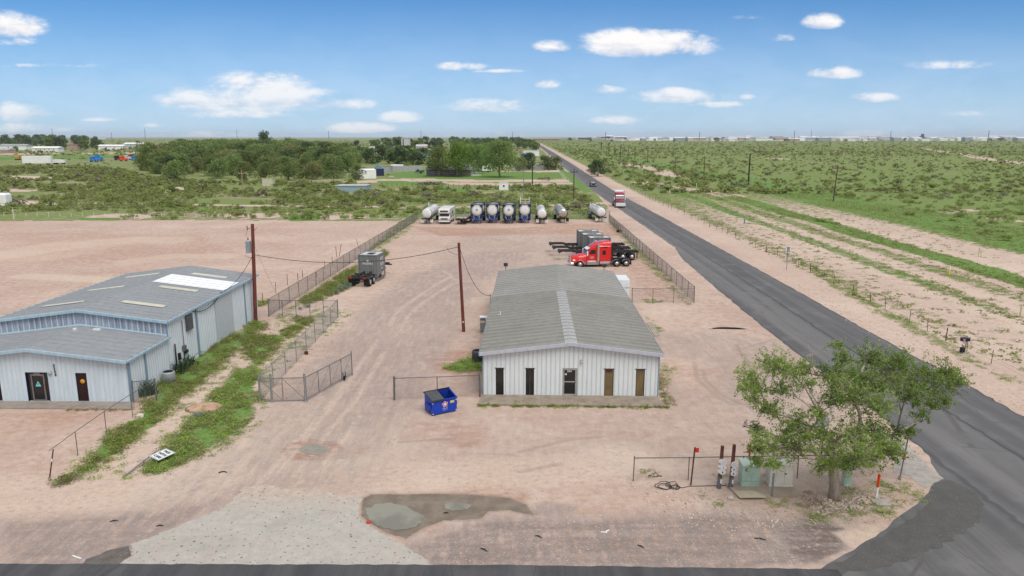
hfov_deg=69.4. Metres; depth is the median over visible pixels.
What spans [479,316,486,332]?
swamp cooler
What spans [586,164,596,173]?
dark tree
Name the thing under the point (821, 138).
warehouse
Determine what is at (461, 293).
utility pole
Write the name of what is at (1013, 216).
mesquite shrub
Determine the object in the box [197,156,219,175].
woodland tree
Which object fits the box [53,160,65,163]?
cargo trailer
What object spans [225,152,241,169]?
woodland tree
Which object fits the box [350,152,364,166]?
woodland tree
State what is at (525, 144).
distant tree
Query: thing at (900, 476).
street sign
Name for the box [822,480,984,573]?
dark asphalt patch
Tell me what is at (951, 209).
mesquite shrub
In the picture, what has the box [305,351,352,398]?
swing gate
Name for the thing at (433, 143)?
distant tree
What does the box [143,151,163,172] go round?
woodland tree
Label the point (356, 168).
woodland tree
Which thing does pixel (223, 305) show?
side door
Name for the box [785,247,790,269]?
speed limit sign
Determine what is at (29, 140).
distant tree
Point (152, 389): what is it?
tall weed
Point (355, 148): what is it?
woodland tree
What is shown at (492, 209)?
tank container
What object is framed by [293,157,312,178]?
woodland tree
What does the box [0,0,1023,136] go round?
sky
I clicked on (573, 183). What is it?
utility pole
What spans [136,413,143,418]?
rock
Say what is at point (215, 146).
woodland tree
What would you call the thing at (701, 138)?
warehouse
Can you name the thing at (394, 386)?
chain link fence
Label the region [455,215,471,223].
flatbed trailer
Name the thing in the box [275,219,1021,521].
sparse weeds
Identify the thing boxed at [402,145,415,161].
distant tree
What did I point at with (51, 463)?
rusty stake
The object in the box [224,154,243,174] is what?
woodland tree
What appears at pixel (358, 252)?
chain link fence
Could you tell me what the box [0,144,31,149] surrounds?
house
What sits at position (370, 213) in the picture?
mesquite shrub
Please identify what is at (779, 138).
warehouse
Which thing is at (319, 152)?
dark tree
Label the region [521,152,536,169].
dark tree
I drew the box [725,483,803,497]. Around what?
equipment pad
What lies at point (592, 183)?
pickup truck
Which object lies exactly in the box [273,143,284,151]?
woodland tree
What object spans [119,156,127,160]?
truck cab
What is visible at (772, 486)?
bollard post
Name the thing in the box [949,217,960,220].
mesquite shrub
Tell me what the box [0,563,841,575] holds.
cross road
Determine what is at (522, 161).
woodland tree
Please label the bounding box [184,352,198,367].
tall weed
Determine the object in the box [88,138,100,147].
distant tree
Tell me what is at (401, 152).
distant tree
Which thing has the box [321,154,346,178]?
woodland tree
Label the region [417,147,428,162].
distant tree
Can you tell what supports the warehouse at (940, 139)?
on the ground at (516, 477)
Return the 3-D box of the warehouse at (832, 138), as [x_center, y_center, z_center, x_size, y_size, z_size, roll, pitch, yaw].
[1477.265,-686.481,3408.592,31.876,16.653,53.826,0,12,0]
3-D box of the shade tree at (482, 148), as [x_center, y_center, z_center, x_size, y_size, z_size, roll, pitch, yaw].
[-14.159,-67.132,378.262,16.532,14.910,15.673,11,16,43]
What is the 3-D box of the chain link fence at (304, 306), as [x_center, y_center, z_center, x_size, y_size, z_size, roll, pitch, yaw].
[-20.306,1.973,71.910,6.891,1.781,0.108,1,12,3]
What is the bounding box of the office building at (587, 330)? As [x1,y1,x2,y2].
[479,263,663,395]
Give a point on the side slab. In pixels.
(651, 326)
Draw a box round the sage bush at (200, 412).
[188,411,204,418]
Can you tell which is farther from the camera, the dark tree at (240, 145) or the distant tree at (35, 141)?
the distant tree at (35, 141)
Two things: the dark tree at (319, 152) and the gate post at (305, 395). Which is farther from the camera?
the dark tree at (319, 152)
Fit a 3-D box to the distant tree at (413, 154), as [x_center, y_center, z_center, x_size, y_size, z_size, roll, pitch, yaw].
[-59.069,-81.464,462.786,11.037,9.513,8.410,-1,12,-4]
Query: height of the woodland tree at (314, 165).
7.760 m
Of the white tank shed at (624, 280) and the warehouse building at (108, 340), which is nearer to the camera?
the warehouse building at (108, 340)
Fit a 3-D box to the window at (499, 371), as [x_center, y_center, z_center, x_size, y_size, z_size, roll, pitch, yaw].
[-0.833,6.304,49.995,0.660,1.935,0.135,0,12,1]
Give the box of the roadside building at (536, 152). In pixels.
[523,150,538,155]
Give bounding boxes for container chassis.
[471,214,485,222]
[486,214,499,222]
[503,214,515,222]
[519,214,530,222]
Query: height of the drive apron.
0.001 m
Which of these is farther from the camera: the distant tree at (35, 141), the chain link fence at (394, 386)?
the distant tree at (35, 141)
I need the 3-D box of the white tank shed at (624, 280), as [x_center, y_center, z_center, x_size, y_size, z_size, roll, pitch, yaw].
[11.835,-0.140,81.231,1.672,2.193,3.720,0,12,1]
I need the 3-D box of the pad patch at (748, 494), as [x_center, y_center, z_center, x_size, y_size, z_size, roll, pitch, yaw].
[11.612,10.059,36.117,1.411,0.001,0.784,0,12,0]
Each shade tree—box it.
[424,146,452,175]
[442,142,474,176]
[451,140,467,151]
[458,143,487,173]
[472,142,496,169]
[479,139,518,176]
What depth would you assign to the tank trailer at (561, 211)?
150.21 m
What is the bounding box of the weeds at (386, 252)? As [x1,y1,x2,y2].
[380,249,389,256]
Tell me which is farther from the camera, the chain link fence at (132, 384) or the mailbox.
the mailbox
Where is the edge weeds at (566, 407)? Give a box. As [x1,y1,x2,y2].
[477,402,669,408]
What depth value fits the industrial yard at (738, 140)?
3647.27 m
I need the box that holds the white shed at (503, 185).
[499,182,508,189]
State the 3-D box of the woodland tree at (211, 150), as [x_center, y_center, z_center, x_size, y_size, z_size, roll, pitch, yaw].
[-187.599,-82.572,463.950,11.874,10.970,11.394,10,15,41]
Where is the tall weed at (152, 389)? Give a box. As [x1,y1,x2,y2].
[142,375,159,394]
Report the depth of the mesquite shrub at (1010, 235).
124.64 m
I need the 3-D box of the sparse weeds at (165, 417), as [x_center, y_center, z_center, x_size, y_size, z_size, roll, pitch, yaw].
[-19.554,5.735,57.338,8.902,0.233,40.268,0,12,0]
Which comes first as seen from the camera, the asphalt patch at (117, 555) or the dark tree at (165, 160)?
the asphalt patch at (117, 555)
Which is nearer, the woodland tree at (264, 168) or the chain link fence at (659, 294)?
the chain link fence at (659, 294)
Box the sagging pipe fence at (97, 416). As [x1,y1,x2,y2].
[49,381,153,455]
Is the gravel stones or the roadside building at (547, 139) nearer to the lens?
the gravel stones
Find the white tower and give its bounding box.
[401,138,410,145]
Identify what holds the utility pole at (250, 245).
on the ground at (516, 477)
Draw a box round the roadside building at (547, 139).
[532,138,559,140]
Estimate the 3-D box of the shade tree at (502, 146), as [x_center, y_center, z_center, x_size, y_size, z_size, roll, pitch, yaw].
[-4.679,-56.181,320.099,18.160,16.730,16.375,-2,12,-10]
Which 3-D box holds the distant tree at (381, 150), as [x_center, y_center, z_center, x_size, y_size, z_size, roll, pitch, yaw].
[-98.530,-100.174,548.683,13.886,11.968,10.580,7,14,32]
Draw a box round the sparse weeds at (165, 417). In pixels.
[60,305,355,480]
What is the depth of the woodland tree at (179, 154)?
350.18 m
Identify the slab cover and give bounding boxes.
[871,499,892,505]
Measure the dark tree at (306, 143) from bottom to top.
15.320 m
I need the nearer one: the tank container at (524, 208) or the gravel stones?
the gravel stones
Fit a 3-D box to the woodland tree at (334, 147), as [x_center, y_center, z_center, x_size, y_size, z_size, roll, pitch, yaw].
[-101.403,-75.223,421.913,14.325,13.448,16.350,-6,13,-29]
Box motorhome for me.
[438,206,454,222]
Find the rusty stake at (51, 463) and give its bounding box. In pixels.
[49,449,53,476]
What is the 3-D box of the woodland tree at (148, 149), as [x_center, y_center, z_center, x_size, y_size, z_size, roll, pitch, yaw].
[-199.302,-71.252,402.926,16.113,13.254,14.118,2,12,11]
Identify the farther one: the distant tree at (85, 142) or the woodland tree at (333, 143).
the distant tree at (85, 142)
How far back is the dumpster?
46.94 m
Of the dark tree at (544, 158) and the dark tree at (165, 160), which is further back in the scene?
the dark tree at (544, 158)
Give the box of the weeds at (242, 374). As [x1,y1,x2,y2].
[138,359,267,475]
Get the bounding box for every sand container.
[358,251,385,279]
[576,229,598,249]
[580,232,603,249]
[587,235,610,245]
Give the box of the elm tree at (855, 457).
[732,335,975,501]
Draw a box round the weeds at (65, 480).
[47,471,81,487]
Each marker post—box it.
[717,445,726,488]
[728,444,736,488]
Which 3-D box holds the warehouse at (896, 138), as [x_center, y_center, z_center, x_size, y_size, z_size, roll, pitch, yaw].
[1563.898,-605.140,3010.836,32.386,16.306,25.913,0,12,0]
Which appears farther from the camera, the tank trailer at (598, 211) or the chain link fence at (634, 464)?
the tank trailer at (598, 211)
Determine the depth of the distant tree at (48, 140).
1180.69 m
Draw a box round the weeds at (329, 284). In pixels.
[297,263,357,304]
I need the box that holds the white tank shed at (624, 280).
[616,275,629,295]
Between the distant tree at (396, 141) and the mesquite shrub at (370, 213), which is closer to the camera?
the mesquite shrub at (370, 213)
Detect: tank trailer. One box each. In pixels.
[421,203,438,223]
[535,205,547,222]
[553,204,568,222]
[588,203,606,221]
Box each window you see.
[496,368,503,394]
[525,368,534,394]
[604,369,613,395]
[635,369,644,395]
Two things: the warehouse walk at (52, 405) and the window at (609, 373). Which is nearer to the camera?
the warehouse walk at (52, 405)
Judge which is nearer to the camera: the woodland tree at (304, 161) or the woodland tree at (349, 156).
the woodland tree at (304, 161)
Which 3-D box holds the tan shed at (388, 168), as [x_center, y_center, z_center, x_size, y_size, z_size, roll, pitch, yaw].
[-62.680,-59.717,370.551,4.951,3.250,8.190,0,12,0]
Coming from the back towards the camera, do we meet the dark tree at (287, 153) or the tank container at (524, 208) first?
the dark tree at (287, 153)
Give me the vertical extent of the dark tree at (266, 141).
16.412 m
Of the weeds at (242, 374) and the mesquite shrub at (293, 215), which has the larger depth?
the mesquite shrub at (293, 215)
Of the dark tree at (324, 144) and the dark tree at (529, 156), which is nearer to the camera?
the dark tree at (529, 156)
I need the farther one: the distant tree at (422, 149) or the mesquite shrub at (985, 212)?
the distant tree at (422, 149)
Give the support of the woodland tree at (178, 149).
on the ground at (516, 477)
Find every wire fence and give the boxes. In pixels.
[3,212,380,217]
[603,174,1022,375]
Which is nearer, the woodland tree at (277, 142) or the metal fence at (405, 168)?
the metal fence at (405, 168)
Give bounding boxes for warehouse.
[591,138,623,139]
[673,137,684,140]
[693,137,706,140]
[752,137,765,140]
[773,137,788,139]
[786,138,799,140]
[797,137,816,140]
[815,137,826,140]
[828,137,838,140]
[838,137,857,138]
[891,137,901,140]
[908,137,918,140]
[933,138,948,140]
[961,137,969,140]
[975,137,986,140]
[1013,138,1023,140]
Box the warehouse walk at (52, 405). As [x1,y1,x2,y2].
[0,401,133,409]
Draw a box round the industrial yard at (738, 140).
[619,139,1002,140]
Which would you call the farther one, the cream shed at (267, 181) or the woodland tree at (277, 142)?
the woodland tree at (277, 142)
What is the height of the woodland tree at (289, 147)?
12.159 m
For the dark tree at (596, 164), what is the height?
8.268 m
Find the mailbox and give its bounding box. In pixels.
[959,337,970,353]
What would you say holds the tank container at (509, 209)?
on the container chassis at (509, 218)
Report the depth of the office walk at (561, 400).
49.01 m
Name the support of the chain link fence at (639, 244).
on the ground at (516, 477)
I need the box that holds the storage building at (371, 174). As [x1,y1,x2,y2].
[357,169,375,178]
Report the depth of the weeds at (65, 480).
37.76 m
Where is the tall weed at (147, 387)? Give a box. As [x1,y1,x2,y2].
[138,378,155,396]
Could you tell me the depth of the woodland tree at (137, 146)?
484.08 m
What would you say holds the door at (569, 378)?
in the office building at (587, 330)
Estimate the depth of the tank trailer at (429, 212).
149.13 m
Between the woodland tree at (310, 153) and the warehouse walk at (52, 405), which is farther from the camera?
the woodland tree at (310, 153)
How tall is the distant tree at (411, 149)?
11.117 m
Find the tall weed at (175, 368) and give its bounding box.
[169,359,188,374]
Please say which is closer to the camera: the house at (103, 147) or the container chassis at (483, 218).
the container chassis at (483, 218)
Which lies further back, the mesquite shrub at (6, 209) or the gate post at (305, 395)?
the mesquite shrub at (6, 209)
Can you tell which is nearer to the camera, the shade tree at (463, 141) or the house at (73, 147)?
the shade tree at (463, 141)
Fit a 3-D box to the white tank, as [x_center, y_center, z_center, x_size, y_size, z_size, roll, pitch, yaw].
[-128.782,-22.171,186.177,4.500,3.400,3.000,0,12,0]
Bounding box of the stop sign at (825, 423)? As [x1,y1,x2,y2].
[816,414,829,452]
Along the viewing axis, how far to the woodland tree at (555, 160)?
391.66 m
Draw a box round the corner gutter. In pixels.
[883,432,943,488]
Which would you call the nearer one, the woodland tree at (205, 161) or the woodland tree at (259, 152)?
the woodland tree at (205, 161)
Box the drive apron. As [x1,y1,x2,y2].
[121,485,432,564]
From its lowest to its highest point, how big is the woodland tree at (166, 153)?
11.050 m
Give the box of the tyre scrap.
[712,327,743,328]
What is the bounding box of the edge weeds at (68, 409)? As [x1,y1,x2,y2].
[66,407,130,411]
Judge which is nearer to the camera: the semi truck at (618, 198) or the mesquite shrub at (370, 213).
the mesquite shrub at (370, 213)
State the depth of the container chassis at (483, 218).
150.05 m
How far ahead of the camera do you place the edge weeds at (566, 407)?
48.07 m
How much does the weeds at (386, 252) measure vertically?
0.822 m
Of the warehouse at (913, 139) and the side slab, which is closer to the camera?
the side slab
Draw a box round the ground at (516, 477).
[0,137,1023,568]
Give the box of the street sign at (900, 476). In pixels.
[898,425,915,479]
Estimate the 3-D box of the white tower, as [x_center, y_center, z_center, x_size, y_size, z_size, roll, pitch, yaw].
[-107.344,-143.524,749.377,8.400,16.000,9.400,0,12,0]
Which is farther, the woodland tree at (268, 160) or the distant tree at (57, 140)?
the distant tree at (57, 140)
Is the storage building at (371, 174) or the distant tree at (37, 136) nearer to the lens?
the storage building at (371, 174)
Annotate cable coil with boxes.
[654,481,725,489]
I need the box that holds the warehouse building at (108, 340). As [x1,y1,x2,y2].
[0,266,258,401]
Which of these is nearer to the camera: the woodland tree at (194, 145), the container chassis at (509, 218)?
the container chassis at (509, 218)
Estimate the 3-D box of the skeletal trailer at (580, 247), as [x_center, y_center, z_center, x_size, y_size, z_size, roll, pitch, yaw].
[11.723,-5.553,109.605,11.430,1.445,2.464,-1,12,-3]
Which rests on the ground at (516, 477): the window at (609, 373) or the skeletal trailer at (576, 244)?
the skeletal trailer at (576, 244)
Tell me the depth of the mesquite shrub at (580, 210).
169.32 m
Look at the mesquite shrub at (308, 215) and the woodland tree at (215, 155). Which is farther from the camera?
the woodland tree at (215, 155)
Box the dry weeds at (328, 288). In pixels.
[299,266,356,303]
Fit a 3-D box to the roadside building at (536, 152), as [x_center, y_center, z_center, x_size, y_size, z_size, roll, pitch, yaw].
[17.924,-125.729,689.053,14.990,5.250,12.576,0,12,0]
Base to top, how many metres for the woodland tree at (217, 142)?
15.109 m
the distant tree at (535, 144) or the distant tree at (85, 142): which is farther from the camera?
the distant tree at (85, 142)
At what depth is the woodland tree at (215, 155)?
359.86 m
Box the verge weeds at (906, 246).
[644,193,1023,368]
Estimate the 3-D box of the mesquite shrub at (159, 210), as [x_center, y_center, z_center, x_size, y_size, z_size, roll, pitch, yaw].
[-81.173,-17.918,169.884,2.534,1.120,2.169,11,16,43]
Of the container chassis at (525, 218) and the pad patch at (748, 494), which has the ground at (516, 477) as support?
the container chassis at (525, 218)
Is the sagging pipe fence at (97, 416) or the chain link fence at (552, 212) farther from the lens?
the chain link fence at (552, 212)
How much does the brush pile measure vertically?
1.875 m
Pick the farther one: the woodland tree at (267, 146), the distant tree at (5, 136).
the distant tree at (5, 136)
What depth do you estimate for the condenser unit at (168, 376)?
52.53 m
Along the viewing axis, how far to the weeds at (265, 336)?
63.38 m
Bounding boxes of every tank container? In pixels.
[471,202,484,216]
[486,202,499,216]
[503,202,515,216]
[519,197,530,216]
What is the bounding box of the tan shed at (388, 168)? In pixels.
[382,166,392,171]
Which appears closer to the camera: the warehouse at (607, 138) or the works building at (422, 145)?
the works building at (422, 145)
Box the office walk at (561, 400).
[478,394,663,407]
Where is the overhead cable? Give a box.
[257,247,456,262]
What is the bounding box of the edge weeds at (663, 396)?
[659,373,675,405]
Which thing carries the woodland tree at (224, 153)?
on the ground at (516, 477)
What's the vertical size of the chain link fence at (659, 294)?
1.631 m
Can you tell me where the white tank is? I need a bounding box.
[0,193,12,205]
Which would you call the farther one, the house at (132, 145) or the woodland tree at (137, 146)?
the house at (132, 145)
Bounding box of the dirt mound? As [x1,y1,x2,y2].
[185,402,222,413]
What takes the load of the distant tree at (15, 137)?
on the ground at (516, 477)
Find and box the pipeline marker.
[875,473,880,498]
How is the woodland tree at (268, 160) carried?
on the ground at (516, 477)
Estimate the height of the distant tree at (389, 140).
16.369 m
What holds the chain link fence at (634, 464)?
on the ground at (516, 477)
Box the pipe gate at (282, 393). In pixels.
[259,377,304,401]
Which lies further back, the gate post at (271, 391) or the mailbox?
the mailbox
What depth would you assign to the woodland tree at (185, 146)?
460.63 m
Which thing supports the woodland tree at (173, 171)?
on the ground at (516, 477)
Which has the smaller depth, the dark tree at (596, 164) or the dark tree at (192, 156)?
the dark tree at (596, 164)
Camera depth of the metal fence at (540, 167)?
398.26 m
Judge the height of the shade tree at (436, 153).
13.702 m
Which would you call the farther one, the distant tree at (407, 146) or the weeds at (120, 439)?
the distant tree at (407, 146)
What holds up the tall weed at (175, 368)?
on the ground at (516, 477)
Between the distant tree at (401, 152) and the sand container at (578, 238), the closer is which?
the sand container at (578, 238)
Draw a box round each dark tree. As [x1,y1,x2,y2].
[157,155,180,175]
[186,152,202,168]
[234,142,248,150]
[255,138,271,147]
[258,130,272,140]
[278,148,299,166]
[298,140,314,148]
[312,148,332,159]
[317,141,329,148]
[325,151,346,170]
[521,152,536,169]
[537,155,551,168]
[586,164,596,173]
[589,158,607,175]
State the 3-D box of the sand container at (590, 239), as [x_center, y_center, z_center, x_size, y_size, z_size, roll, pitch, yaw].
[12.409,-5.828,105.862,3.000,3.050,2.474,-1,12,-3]
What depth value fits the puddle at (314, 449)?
41.55 m
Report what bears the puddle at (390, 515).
on the ground at (516, 477)
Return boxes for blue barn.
[373,164,383,175]
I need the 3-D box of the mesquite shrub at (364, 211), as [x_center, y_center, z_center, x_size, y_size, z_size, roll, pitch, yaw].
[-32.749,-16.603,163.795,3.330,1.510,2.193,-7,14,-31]
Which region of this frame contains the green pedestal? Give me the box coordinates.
[841,468,852,486]
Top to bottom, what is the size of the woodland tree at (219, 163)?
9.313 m
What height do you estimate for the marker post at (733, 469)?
2.330 m
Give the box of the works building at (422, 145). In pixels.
[416,144,427,148]
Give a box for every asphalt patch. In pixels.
[83,546,131,563]
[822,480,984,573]
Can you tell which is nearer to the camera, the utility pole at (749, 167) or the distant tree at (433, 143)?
the utility pole at (749, 167)
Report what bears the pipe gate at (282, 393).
attached to the gate post at (271, 391)
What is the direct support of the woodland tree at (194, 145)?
on the ground at (516, 477)
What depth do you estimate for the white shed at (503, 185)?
244.80 m
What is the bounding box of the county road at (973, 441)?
[540,145,1023,575]
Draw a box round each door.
[75,373,88,400]
[214,291,234,342]
[562,368,577,394]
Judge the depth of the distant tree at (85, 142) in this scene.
1040.72 m
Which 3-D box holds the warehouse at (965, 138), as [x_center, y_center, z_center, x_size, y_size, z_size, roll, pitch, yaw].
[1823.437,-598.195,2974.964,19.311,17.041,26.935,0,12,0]
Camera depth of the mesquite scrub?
257.43 m
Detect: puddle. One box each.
[299,444,327,454]
[365,502,424,529]
[444,502,470,510]
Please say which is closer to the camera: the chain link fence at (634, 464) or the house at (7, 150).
the chain link fence at (634, 464)
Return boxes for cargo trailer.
[22,156,52,164]
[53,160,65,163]
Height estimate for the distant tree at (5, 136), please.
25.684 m
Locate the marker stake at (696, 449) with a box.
[690,447,698,484]
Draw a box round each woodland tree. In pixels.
[132,141,149,162]
[132,145,158,168]
[134,154,150,170]
[140,143,158,154]
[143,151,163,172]
[148,156,165,173]
[152,150,171,160]
[157,143,172,149]
[160,160,187,180]
[168,142,182,150]
[168,151,191,169]
[171,146,190,165]
[174,153,195,173]
[180,144,191,164]
[186,139,204,145]
[186,142,207,164]
[189,146,210,165]
[190,156,203,171]
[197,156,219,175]
[204,142,221,158]
[204,154,222,171]
[206,147,214,155]
[206,156,229,178]
[209,141,224,149]
[215,142,237,151]
[215,150,230,157]
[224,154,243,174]
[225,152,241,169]
[234,161,256,180]
[237,150,254,168]
[242,139,254,143]
[245,143,258,158]
[247,146,270,169]
[254,144,276,159]
[255,161,275,178]
[256,156,277,173]
[259,143,275,153]
[266,158,279,172]
[270,140,286,146]
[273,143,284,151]
[274,155,301,179]
[277,146,297,157]
[281,139,298,144]
[289,158,303,171]
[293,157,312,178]
[294,145,309,165]
[300,150,318,161]
[302,145,319,158]
[303,161,322,179]
[316,153,341,176]
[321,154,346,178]
[327,141,345,149]
[328,144,344,154]
[341,146,358,152]
[341,152,358,171]
[342,147,356,163]
[349,165,366,179]
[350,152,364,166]
[511,157,526,170]
[549,155,562,169]
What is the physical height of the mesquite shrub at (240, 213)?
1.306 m
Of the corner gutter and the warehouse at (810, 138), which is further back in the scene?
the warehouse at (810, 138)
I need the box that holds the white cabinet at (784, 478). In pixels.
[764,458,793,486]
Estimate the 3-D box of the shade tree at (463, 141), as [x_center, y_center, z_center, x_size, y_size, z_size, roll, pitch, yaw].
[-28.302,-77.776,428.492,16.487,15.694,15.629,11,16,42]
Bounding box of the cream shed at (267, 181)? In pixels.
[262,178,274,185]
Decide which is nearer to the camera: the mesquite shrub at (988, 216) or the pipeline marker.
the pipeline marker
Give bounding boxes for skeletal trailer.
[348,262,391,285]
[549,242,624,249]
[552,245,630,255]
[557,249,638,259]
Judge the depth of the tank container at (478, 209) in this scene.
149.29 m
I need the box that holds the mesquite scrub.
[0,139,1023,210]
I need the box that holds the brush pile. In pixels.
[413,181,444,184]
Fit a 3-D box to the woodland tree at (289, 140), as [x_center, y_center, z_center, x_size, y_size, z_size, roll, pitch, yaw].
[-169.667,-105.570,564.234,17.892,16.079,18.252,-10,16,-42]
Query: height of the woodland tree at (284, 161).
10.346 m
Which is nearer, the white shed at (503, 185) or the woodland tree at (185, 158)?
the white shed at (503, 185)
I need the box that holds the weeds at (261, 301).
[257,298,271,306]
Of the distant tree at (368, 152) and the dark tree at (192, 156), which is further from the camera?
the distant tree at (368, 152)
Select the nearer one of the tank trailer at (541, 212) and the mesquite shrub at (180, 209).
the tank trailer at (541, 212)
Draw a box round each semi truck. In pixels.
[567,239,630,266]
[612,190,625,206]
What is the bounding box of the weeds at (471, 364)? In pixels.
[442,354,481,372]
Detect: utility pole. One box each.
[245,224,257,320]
[458,243,464,331]
[573,169,577,199]
[748,154,750,181]
[832,165,843,201]
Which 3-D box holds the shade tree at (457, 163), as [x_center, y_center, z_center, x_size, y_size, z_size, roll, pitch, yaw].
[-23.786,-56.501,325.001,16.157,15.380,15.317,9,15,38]
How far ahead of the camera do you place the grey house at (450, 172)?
332.95 m
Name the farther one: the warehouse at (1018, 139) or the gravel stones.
the warehouse at (1018, 139)
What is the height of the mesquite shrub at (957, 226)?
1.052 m
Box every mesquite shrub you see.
[1,207,10,213]
[125,208,134,212]
[135,208,147,212]
[153,208,163,211]
[175,207,188,211]
[215,209,226,213]
[233,210,243,215]
[290,213,298,218]
[300,212,313,219]
[315,211,324,217]
[357,210,369,215]
[368,211,378,216]
[573,208,586,212]
[819,217,833,221]
[904,211,915,214]
[944,207,954,211]
[948,224,961,228]
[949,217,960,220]
[977,210,988,214]
[983,214,996,219]
[1000,233,1014,239]
[1006,214,1018,218]
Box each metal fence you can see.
[393,166,422,170]
[511,165,554,169]
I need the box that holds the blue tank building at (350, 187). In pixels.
[335,184,370,191]
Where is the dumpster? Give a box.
[423,387,457,415]
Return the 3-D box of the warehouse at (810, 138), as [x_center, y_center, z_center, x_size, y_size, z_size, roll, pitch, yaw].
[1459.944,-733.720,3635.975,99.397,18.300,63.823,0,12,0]
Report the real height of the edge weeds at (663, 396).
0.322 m
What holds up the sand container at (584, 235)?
on the ground at (516, 477)
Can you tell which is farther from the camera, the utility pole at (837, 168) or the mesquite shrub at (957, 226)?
the utility pole at (837, 168)
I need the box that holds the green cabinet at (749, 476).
[738,458,760,486]
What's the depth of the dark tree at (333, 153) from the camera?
359.68 m
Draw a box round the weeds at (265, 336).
[236,315,316,363]
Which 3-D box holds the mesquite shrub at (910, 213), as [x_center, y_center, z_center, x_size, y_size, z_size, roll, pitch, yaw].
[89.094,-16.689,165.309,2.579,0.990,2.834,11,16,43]
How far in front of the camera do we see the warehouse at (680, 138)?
3027.62 m
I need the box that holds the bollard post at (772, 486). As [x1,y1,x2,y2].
[770,473,774,495]
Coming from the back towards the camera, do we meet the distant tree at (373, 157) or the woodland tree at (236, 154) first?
the distant tree at (373, 157)
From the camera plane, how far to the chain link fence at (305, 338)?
57.89 m
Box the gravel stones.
[150,260,1023,563]
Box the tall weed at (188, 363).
[178,354,192,369]
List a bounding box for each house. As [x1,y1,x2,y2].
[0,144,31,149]
[0,148,15,152]
[32,146,63,151]
[67,144,81,149]
[98,145,126,149]
[124,143,143,148]
[425,167,471,175]
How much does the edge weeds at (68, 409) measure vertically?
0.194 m
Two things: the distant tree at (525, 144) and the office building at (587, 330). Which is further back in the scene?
the distant tree at (525, 144)
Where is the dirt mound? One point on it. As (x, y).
(210, 406)
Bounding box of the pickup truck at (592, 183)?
[589,181,595,186]
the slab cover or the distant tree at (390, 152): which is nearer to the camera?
the slab cover
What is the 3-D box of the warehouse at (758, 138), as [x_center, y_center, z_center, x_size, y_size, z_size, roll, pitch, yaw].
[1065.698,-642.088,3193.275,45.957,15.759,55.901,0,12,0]
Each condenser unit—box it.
[159,370,176,384]
[471,349,481,363]
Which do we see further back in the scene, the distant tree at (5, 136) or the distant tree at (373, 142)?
the distant tree at (5, 136)
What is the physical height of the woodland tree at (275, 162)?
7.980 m
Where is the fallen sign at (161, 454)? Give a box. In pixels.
[123,448,174,477]
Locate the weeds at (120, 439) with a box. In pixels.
[69,319,270,472]
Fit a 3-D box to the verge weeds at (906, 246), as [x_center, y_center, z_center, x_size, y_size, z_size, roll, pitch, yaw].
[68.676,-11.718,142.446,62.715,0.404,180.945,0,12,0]
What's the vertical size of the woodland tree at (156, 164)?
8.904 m
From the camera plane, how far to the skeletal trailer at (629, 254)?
105.58 m
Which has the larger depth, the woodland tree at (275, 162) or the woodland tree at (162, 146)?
the woodland tree at (162, 146)
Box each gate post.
[257,374,260,402]
[269,373,273,402]
[303,373,307,401]
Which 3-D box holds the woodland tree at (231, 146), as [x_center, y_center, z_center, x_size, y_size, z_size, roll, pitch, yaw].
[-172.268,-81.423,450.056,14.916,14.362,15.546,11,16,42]
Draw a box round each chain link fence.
[131,378,156,402]
[259,299,337,399]
[267,212,416,316]
[269,300,337,316]
[393,373,480,399]
[417,211,601,218]
[609,214,694,300]
[632,288,693,302]
[633,454,906,480]
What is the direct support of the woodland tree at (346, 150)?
on the ground at (516, 477)
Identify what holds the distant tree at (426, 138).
on the ground at (516, 477)
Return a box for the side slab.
[646,322,659,336]
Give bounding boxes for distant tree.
[0,134,11,143]
[12,134,20,143]
[23,137,33,144]
[30,134,41,142]
[32,139,38,145]
[43,137,54,145]
[52,137,65,145]
[59,137,67,147]
[79,139,88,148]
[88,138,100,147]
[351,140,360,147]
[357,147,365,161]
[361,148,375,162]
[362,147,380,163]
[368,140,378,145]
[375,145,387,160]
[383,152,392,163]
[384,138,392,144]
[389,147,397,163]
[392,146,408,164]
[393,138,400,144]
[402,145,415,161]
[405,147,419,162]
[408,150,424,164]
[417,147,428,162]
[421,136,428,143]
[428,140,437,148]
[521,142,528,147]
[529,141,539,149]
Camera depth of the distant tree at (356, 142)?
1108.12 m
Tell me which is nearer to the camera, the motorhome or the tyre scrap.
the tyre scrap
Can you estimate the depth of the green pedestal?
37.09 m
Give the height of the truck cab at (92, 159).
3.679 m
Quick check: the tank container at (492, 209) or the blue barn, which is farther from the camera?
the blue barn
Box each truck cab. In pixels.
[89,157,98,161]
[94,155,102,159]
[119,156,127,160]
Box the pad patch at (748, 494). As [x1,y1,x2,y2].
[734,490,766,497]

